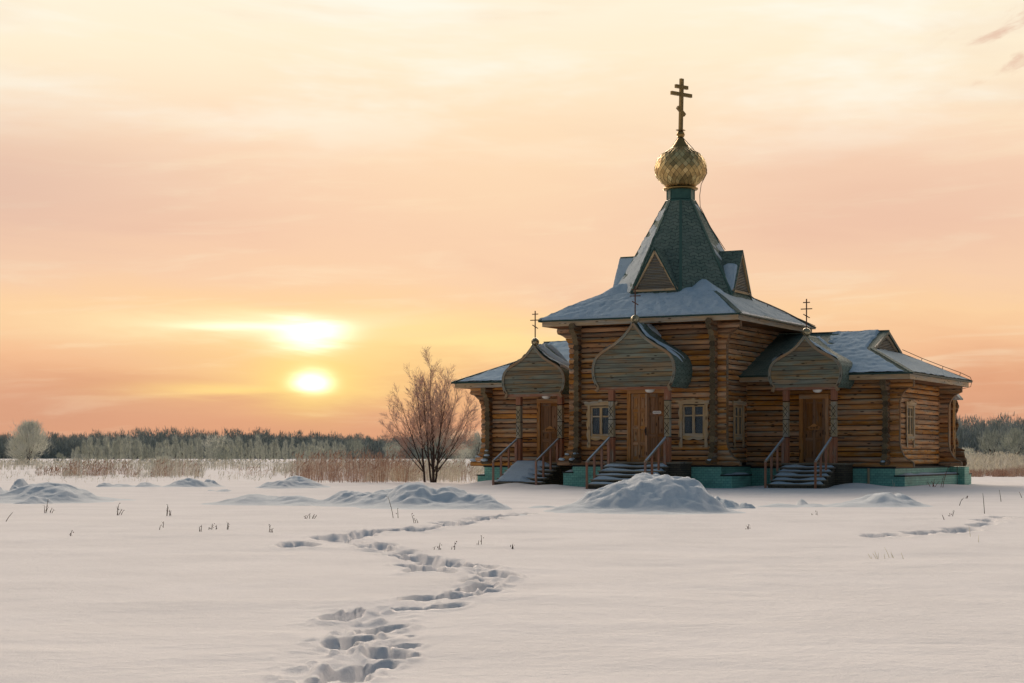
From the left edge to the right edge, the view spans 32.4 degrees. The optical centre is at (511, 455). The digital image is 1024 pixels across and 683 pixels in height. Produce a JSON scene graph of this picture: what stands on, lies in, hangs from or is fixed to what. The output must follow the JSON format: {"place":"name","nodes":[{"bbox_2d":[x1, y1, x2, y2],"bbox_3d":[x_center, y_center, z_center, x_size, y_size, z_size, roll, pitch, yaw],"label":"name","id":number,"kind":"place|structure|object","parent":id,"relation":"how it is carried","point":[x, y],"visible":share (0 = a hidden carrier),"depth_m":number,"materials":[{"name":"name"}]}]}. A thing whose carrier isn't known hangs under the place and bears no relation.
{"place":"outdoors","nodes":[
{"label":"outdoors","id":0,"kind":"place"},
{"bbox_2d":[0,458,1023,682],"bbox_3d":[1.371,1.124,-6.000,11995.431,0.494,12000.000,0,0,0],"label":"snow field","id":1,"kind":"structure","parent":0,"point":[104,592],"depth_m":14.94,"materials":[{"name":"white snow"}]},
{"bbox_2d":[4,419,53,464],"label":"frosted tree","id":2,"kind":"object","parent":1,"relation":"on","point":[29,432],"visible":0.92,"depth_m":205.62,"materials":[{"name":"grey plant"}]},
{"bbox_2d":[55,452,65,462],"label":"frosted bush","id":3,"kind":"object","parent":1,"relation":"on","point":[59,455],"visible":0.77,"depth_m":233.28,"materials":[{"name":"grey plant"}]},
{"bbox_2d":[0,478,130,503],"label":"snow mound","id":4,"kind":"object","parent":1,"relation":"on","point":[21,491],"visible":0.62,"depth_m":44.10,"materials":[{"name":"white snow"}]},
{"bbox_2d":[69,454,95,462],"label":"frosted bush","id":5,"kind":"object","parent":1,"relation":"on","point":[81,456],"visible":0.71,"depth_m":268.87,"materials":[{"name":"grey plant"}]},
{"bbox_2d":[80,438,86,459],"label":"birch tree","id":6,"kind":"object","parent":1,"relation":"on","point":[83,449],"visible":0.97,"depth_m":269.90,"materials":[{"name":"grey plant"}]},
{"bbox_2d":[86,436,93,459],"bbox_3d":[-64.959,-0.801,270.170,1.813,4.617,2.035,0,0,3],"label":"birch tree","id":7,"kind":"object","parent":1,"relation":"on","point":[89,447],"visible":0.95,"depth_m":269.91,"materials":[{"name":"grey plant"}]},
{"bbox_2d":[93,438,101,460],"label":"birch tree","id":8,"kind":"object","parent":1,"relation":"on","point":[97,449],"visible":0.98,"depth_m":269.90,"materials":[{"name":"grey plant"}]},
{"bbox_2d":[99,435,109,459],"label":"birch tree","id":9,"kind":"object","parent":1,"relation":"on","point":[105,445],"visible":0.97,"depth_m":269.84,"materials":[{"name":"grey plant"}]},
{"bbox_2d":[102,436,111,458],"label":"birch tree","id":10,"kind":"object","parent":1,"relation":"on","point":[108,441],"visible":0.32,"depth_m":281.90,"materials":[{"name":"grey plant"}]},
{"bbox_2d":[105,446,111,461],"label":"birch tree","id":11,"kind":"object","parent":1,"relation":"on","point":[107,453],"visible":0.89,"depth_m":269.85,"materials":[{"name":"grey plant"}]},
{"bbox_2d":[110,438,118,458],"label":"birch tree","id":12,"kind":"object","parent":1,"relation":"on","point":[112,448],"visible":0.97,"depth_m":281.90,"materials":[{"name":"grey plant"}]},
{"bbox_2d":[114,434,125,461],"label":"birch tree","id":13,"kind":"object","parent":1,"relation":"on","point":[118,442],"visible":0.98,"depth_m":281.93,"materials":[{"name":"grey plant"}]},
{"bbox_2d":[117,440,124,461],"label":"birch tree","id":14,"kind":"object","parent":1,"relation":"on","point":[121,451],"visible":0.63,"depth_m":295.93,"materials":[{"name":"grey plant"}]},
{"bbox_2d":[121,437,128,458],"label":"birch tree","id":15,"kind":"object","parent":1,"relation":"on","point":[125,449],"visible":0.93,"depth_m":295.82,"materials":[{"name":"grey plant"}]},
{"bbox_2d":[123,434,133,456],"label":"birch tree","id":16,"kind":"object","parent":1,"relation":"on","point":[128,440],"visible":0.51,"depth_m":309.95,"materials":[{"name":"grey plant"}]},
{"bbox_2d":[96,482,162,486],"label":"snow mound","id":17,"kind":"object","parent":1,"relation":"on","point":[145,484],"visible":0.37,"depth_m":61.62,"materials":[{"name":"white snow"}]},
{"bbox_2d":[129,439,136,459],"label":"birch tree","id":18,"kind":"object","parent":1,"relation":"on","point":[131,450],"visible":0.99,"depth_m":269.74,"materials":[{"name":"grey plant"}]},
{"bbox_2d":[132,438,141,459],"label":"birch tree","id":19,"kind":"object","parent":1,"relation":"on","point":[138,447],"visible":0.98,"depth_m":269.91,"materials":[{"name":"grey plant"}]},
{"bbox_2d":[141,443,146,459],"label":"birch tree","id":20,"kind":"object","parent":1,"relation":"on","point":[142,453],"visible":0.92,"depth_m":269.82,"materials":[{"name":"grey plant"}]},
{"bbox_2d":[34,458,274,476],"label":"reed bed","id":21,"kind":"object","parent":1,"relation":"on","point":[93,469],"visible":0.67,"depth_m":98.55,"materials":[{"name":"brown plant"}]},
{"bbox_2d":[154,442,159,457],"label":"birch tree","id":22,"kind":"object","parent":1,"relation":"on","point":[157,445],"visible":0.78,"depth_m":309.94,"materials":[{"name":"grey plant"}]},
{"bbox_2d":[156,443,163,460],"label":"birch tree","id":23,"kind":"object","parent":1,"relation":"on","point":[160,450],"visible":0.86,"depth_m":269.89,"materials":[{"name":"grey plant"}]},
{"bbox_2d":[140,455,180,473],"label":"frosted bush","id":24,"kind":"object","parent":1,"relation":"on","point":[162,458],"visible":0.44,"depth_m":106.00,"materials":[{"name":"grey plant"}]},
{"bbox_2d":[161,438,167,460],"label":"birch tree","id":25,"kind":"object","parent":1,"relation":"on","point":[164,443],"visible":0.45,"depth_m":309.84,"materials":[{"name":"grey plant"}]},
{"bbox_2d":[163,440,171,457],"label":"birch tree","id":26,"kind":"object","parent":1,"relation":"on","point":[167,449],"visible":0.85,"depth_m":281.90,"materials":[{"name":"grey plant"}]},
{"bbox_2d":[169,435,179,458],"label":"birch tree","id":27,"kind":"object","parent":1,"relation":"on","point":[174,446],"visible":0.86,"depth_m":295.77,"materials":[{"name":"grey plant"}]},
{"bbox_2d":[176,439,187,460],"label":"birch tree","id":28,"kind":"object","parent":1,"relation":"on","point":[182,445],"visible":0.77,"depth_m":295.85,"materials":[{"name":"grey plant"}]},
{"bbox_2d":[182,441,188,459],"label":"birch tree","id":29,"kind":"object","parent":1,"relation":"on","point":[185,449],"visible":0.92,"depth_m":281.92,"materials":[{"name":"grey plant"}]},
{"bbox_2d":[187,437,193,458],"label":"birch tree","id":30,"kind":"object","parent":1,"relation":"on","point":[189,447],"visible":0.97,"depth_m":295.81,"materials":[{"name":"grey plant"}]},
{"bbox_2d":[163,478,225,486],"bbox_3d":[-11.378,1.038,62.684,3.121,0.482,6.355,0,0,0],"label":"snow mound","id":31,"kind":"object","parent":1,"relation":"on","point":[188,482],"visible":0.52,"depth_m":62.12,"materials":[{"name":"white snow"}]},
{"bbox_2d":[191,436,198,457],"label":"birch tree","id":32,"kind":"object","parent":1,"relation":"on","point":[195,443],"visible":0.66,"depth_m":295.87,"materials":[{"name":"grey plant"}]},
{"bbox_2d":[195,436,203,458],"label":"birch tree","id":33,"kind":"object","parent":1,"relation":"on","point":[198,449],"visible":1,"depth_m":269.82,"materials":[{"name":"grey plant"}]},
{"bbox_2d":[203,445,211,461],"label":"birch tree","id":34,"kind":"object","parent":1,"relation":"on","point":[207,452],"visible":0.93,"depth_m":281.90,"materials":[{"name":"grey plant"}]},
{"bbox_2d":[198,434,228,459],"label":"dark tree","id":35,"kind":"object","parent":1,"relation":"on","point":[209,441],"visible":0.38,"depth_m":318.39,"materials":[{"name":"grey plant"}]},
{"bbox_2d":[210,441,217,458],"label":"birch tree","id":36,"kind":"object","parent":1,"relation":"on","point":[212,449],"visible":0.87,"depth_m":295.87,"materials":[{"name":"grey plant"}]},
{"bbox_2d":[213,440,217,460],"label":"birch tree","id":37,"kind":"object","parent":1,"relation":"on","point":[215,448],"visible":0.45,"depth_m":309.86,"materials":[{"name":"grey plant"}]},
{"bbox_2d":[208,489,230,491],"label":"snow mound","id":38,"kind":"object","parent":1,"relation":"on","point":[223,490],"visible":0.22,"depth_m":55.77,"materials":[{"name":"white snow"}]},
{"bbox_2d":[216,435,224,456],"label":"birch tree","id":39,"kind":"object","parent":1,"relation":"on","point":[220,447],"visible":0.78,"depth_m":269.86,"materials":[{"name":"grey plant"}]},
{"bbox_2d":[209,451,240,463],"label":"frosted bush","id":40,"kind":"object","parent":1,"relation":"on","point":[221,457],"visible":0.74,"depth_m":233.11,"materials":[{"name":"grey plant"}]},
{"bbox_2d":[221,438,229,459],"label":"birch tree","id":41,"kind":"object","parent":1,"relation":"on","point":[225,444],"visible":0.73,"depth_m":269.93,"materials":[{"name":"grey plant"}]},
{"bbox_2d":[234,436,242,458],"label":"birch tree","id":42,"kind":"object","parent":1,"relation":"on","point":[238,438],"visible":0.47,"depth_m":309.94,"materials":[{"name":"grey plant"}]},
{"bbox_2d":[236,439,243,460],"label":"birch tree","id":43,"kind":"object","parent":1,"relation":"on","point":[240,448],"visible":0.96,"depth_m":269.93,"materials":[{"name":"grey plant"}]},
{"bbox_2d":[0,425,480,458],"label":"forest","id":44,"kind":"object","parent":1,"relation":"on","point":[64,445],"visible":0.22,"depth_m":560.55,"materials":[{"name":"plant"}]},
{"bbox_2d":[242,442,248,458],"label":"birch tree","id":45,"kind":"object","parent":1,"relation":"on","point":[245,452],"visible":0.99,"depth_m":269.94,"materials":[{"name":"grey plant"}]},
{"bbox_2d":[247,439,255,461],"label":"birch tree","id":46,"kind":"object","parent":1,"relation":"on","point":[251,448],"visible":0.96,"depth_m":269.93,"materials":[{"name":"grey plant"}]},
{"bbox_2d":[253,434,260,459],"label":"birch tree","id":47,"kind":"object","parent":1,"relation":"on","point":[256,444],"visible":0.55,"depth_m":309.79,"materials":[{"name":"grey plant"}]},
{"bbox_2d":[202,494,318,505],"bbox_3d":[-5.583,1.121,42.647,4.594,0.373,6.171,0,0,0],"label":"snow mound","id":48,"kind":"object","parent":1,"relation":"on","point":[261,499],"visible":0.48,"depth_m":41.61,"materials":[{"name":"white snow"}]},
{"bbox_2d":[262,442,271,460],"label":"birch tree","id":49,"kind":"object","parent":1,"relation":"on","point":[264,451],"visible":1,"depth_m":269.94,"materials":[{"name":"grey plant"}]},
{"bbox_2d":[267,442,273,461],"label":"birch tree","id":50,"kind":"object","parent":1,"relation":"on","point":[270,451],"visible":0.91,"depth_m":281.92,"materials":[{"name":"grey plant"}]},
{"bbox_2d":[271,440,275,459],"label":"birch tree","id":51,"kind":"object","parent":1,"relation":"on","point":[273,443],"visible":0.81,"depth_m":295.93,"materials":[{"name":"grey plant"}]},
{"bbox_2d":[272,438,279,460],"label":"birch tree","id":52,"kind":"object","parent":1,"relation":"on","point":[277,450],"visible":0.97,"depth_m":295.94,"materials":[{"name":"grey plant"}]},
{"bbox_2d":[282,440,290,459],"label":"birch tree","id":53,"kind":"object","parent":1,"relation":"on","point":[285,448],"visible":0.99,"depth_m":269.87,"materials":[{"name":"grey plant"}]},
{"bbox_2d":[255,475,330,488],"bbox_3d":[-7.722,0.999,63.585,3.978,0.561,7.858,0,0,0],"label":"snow mound","id":54,"kind":"object","parent":1,"relation":"on","point":[295,481],"visible":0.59,"depth_m":62.16,"materials":[{"name":"white snow"}]},
{"bbox_2d":[289,437,296,457],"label":"birch tree","id":55,"kind":"object","parent":1,"relation":"on","point":[292,448],"visible":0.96,"depth_m":309.82,"materials":[{"name":"grey plant"}]},
{"bbox_2d":[295,443,301,460],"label":"birch tree","id":56,"kind":"object","parent":1,"relation":"on","point":[298,446],"visible":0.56,"depth_m":295.90,"materials":[{"name":"grey plant"}]},
{"bbox_2d":[301,441,305,458],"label":"birch tree","id":57,"kind":"object","parent":1,"relation":"on","point":[303,457],"visible":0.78,"depth_m":309.86,"materials":[{"name":"grey plant"}]},
{"bbox_2d":[304,445,310,460],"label":"birch tree","id":58,"kind":"object","parent":1,"relation":"on","point":[307,452],"visible":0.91,"depth_m":281.91,"materials":[{"name":"grey plant"}]},
{"bbox_2d":[310,438,316,459],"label":"birch tree","id":59,"kind":"object","parent":1,"relation":"on","point":[312,447],"visible":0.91,"depth_m":281.91,"materials":[{"name":"grey plant"}]},
{"bbox_2d":[315,442,320,456],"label":"birch tree","id":60,"kind":"object","parent":1,"relation":"on","point":[318,449],"visible":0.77,"depth_m":269.90,"materials":[{"name":"grey plant"}]},
{"bbox_2d":[319,441,324,456],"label":"birch tree","id":61,"kind":"object","parent":1,"relation":"on","point":[322,448],"visible":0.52,"depth_m":295.84,"materials":[{"name":"grey plant"}]},
{"bbox_2d":[323,439,328,458],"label":"birch tree","id":62,"kind":"object","parent":1,"relation":"on","point":[326,444],"visible":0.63,"depth_m":309.93,"materials":[{"name":"grey plant"}]},
{"bbox_2d":[332,441,338,458],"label":"birch tree","id":63,"kind":"object","parent":1,"relation":"on","point":[334,445],"visible":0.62,"depth_m":309.90,"materials":[{"name":"grey plant"}]},
{"bbox_2d":[341,445,345,457],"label":"birch tree","id":64,"kind":"object","parent":1,"relation":"on","point":[344,448],"visible":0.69,"depth_m":281.91,"materials":[{"name":"grey plant"}]},
{"bbox_2d":[341,439,375,458],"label":"frosted bush","id":65,"kind":"object","parent":1,"relation":"on","point":[358,444],"visible":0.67,"depth_m":388.96,"materials":[{"name":"grey plant"}]},
{"bbox_2d":[285,444,478,482],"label":"reed bed","id":66,"kind":"object","parent":1,"relation":"on","point":[326,475],"visible":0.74,"depth_m":76.73,"materials":[{"name":"beige plant"}]},
{"bbox_2d":[382,439,402,459],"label":"frosted tree","id":67,"kind":"object","parent":1,"relation":"on","point":[395,447],"visible":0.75,"depth_m":269.27,"materials":[{"name":"grey plant"}]},
{"bbox_2d":[311,482,511,509],"bbox_3d":[-2.613,0.948,40.290,5.801,0.713,8.628,0,0,0],"label":"snow mound","id":68,"kind":"object","parent":1,"relation":"on","point":[417,496],"visible":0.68,"depth_m":38.44,"materials":[{"name":"white snow"}]},
{"bbox_2d":[378,346,480,482],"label":"bare tree","id":69,"kind":"object","parent":1,"relation":"on","point":[431,403],"visible":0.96,"depth_m":72.99,"materials":[{"name":"brown plant"}]},
{"bbox_2d":[408,428,473,459],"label":"frosted tree","id":70,"kind":"object","parent":1,"relation":"on","point":[444,451],"visible":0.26,"depth_m":318.24,"materials":[{"name":"grey plant"}]},
{"bbox_2d":[449,443,472,461],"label":"frosted bush","id":71,"kind":"object","parent":1,"relation":"on","point":[464,451],"visible":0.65,"depth_m":250.08,"materials":[{"name":"grey plant"}]},
{"bbox_2d":[462,431,481,459],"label":"frosted tree","id":72,"kind":"object","parent":1,"relation":"on","point":[478,439],"visible":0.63,"depth_m":317.76,"materials":[{"name":"grey plant"}]},
{"bbox_2d":[0,456,1022,482],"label":"reed bed","id":73,"kind":"object","parent":1,"relation":"on","point":[175,466],"visible":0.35,"depth_m":103.39,"materials":[{"name":"beige plant"}]},
{"bbox_2d":[528,506,555,507],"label":"snow mound","id":74,"kind":"object","parent":1,"relation":"on","point":[542,507],"visible":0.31,"depth_m":38.50,"materials":[{"name":"white snow"}]},
{"bbox_2d":[520,472,745,514],"bbox_3d":[2.380,0.819,35.883,5.316,0.936,6.900,0,0,0],"label":"snow mound","id":75,"kind":"object","parent":1,"relation":"on","point":[649,494],"visible":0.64,"depth_m":34.80,"materials":[{"name":"white snow"}]},
{"bbox_2d":[451,78,971,488],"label":"log church","id":76,"kind":"structure","parent":1,"relation":"on","point":[680,351],"depth_m":61.51,"materials":[{"name":"brown wood"}]},
{"bbox_2d":[541,403,558,460],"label":"door","id":77,"kind":"structure","parent":76,"relation":"in","point":[548,410],"depth_m":65.92,"materials":[{"name":"brown wood"}]},
{"bbox_2d":[631,394,647,460],"bbox_3d":[4.403,-0.965,61.046,0.612,2.320,0.121,0,0,28],"label":"door","id":78,"kind":"structure","parent":76,"relation":"in","point":[639,402],"depth_m":61.06,"materials":[{"name":"brown wood"}]},
{"bbox_2d":[648,393,663,460],"bbox_3d":[5.001,-0.965,60.768,0.692,2.320,0.073,0,0,28],"label":"door","id":79,"kind":"structure","parent":76,"relation":"in","point":[655,401],"depth_m":60.79,"materials":[{"name":"brown wood"}]},
{"bbox_2d":[803,399,824,461],"bbox_3d":[10.465,-0.860,61.064,0.776,2.170,0.120,0,0,28],"label":"door","id":80,"kind":"structure","parent":76,"relation":"in","point":[813,409],"depth_m":61.07,"materials":[{"name":"brown wood"}]},
{"bbox_2d":[715,496,754,508],"bbox_3d":[4.694,1.085,38.481,1.421,0.414,3.128,0,0,0],"label":"snow mound","id":81,"kind":"object","parent":1,"relation":"on","point":[728,504],"visible":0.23,"depth_m":38.23,"materials":[{"name":"white snow"}]},
{"bbox_2d":[757,499,831,507],"bbox_3d":[6.456,1.154,40.080,3.139,0.296,4.140,0,0,0],"label":"snow mound","id":82,"kind":"object","parent":1,"relation":"on","point":[802,503],"visible":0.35,"depth_m":39.61,"materials":[{"name":"white snow"}]},
{"bbox_2d":[827,492,932,506],"bbox_3d":[8.220,1.075,40.693,3.538,0.449,5.667,0,0,0],"label":"snow mound","id":83,"kind":"object","parent":1,"relation":"on","point":[886,499],"visible":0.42,"depth_m":39.84,"materials":[{"name":"white snow"}]},
{"bbox_2d":[963,447,975,456],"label":"frosted bush","id":84,"kind":"object","parent":1,"relation":"on","point":[967,450],"visible":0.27,"depth_m":159.11,"materials":[{"name":"grey plant"}]},
{"bbox_2d":[952,411,1023,457],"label":"forest","id":85,"kind":"object","parent":1,"relation":"on","point":[968,435],"visible":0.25,"depth_m":421.23,"materials":[{"name":"plant"}]},
{"bbox_2d":[954,449,1023,474],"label":"reed bed","id":86,"kind":"object","parent":1,"relation":"on","point":[990,462],"visible":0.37,"depth_m":103.84,"materials":[{"name":"beige plant"}]},
{"bbox_2d":[978,428,1006,456],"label":"frosted tree","id":87,"kind":"object","parent":1,"relation":"on","point":[991,441],"visible":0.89,"depth_m":318.42,"materials":[{"name":"grey plant"}]},
{"bbox_2d":[969,464,1023,476],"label":"reed bed","id":88,"kind":"object","parent":1,"relation":"on","point":[996,472],"visible":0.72,"depth_m":94.87,"materials":[{"name":"beige plant"}]},
{"bbox_2d":[995,427,1023,457],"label":"frosted tree","id":89,"kind":"object","parent":1,"relation":"on","point":[1014,441],"visible":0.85,"depth_m":249.46,"materials":[{"name":"grey plant"}]},
{"bbox_2d":[0,0,1023,441],"label":"sky","id":90,"kind":"structure","parent":0,"point":[249,216],"materials":[{"name":"orange"}]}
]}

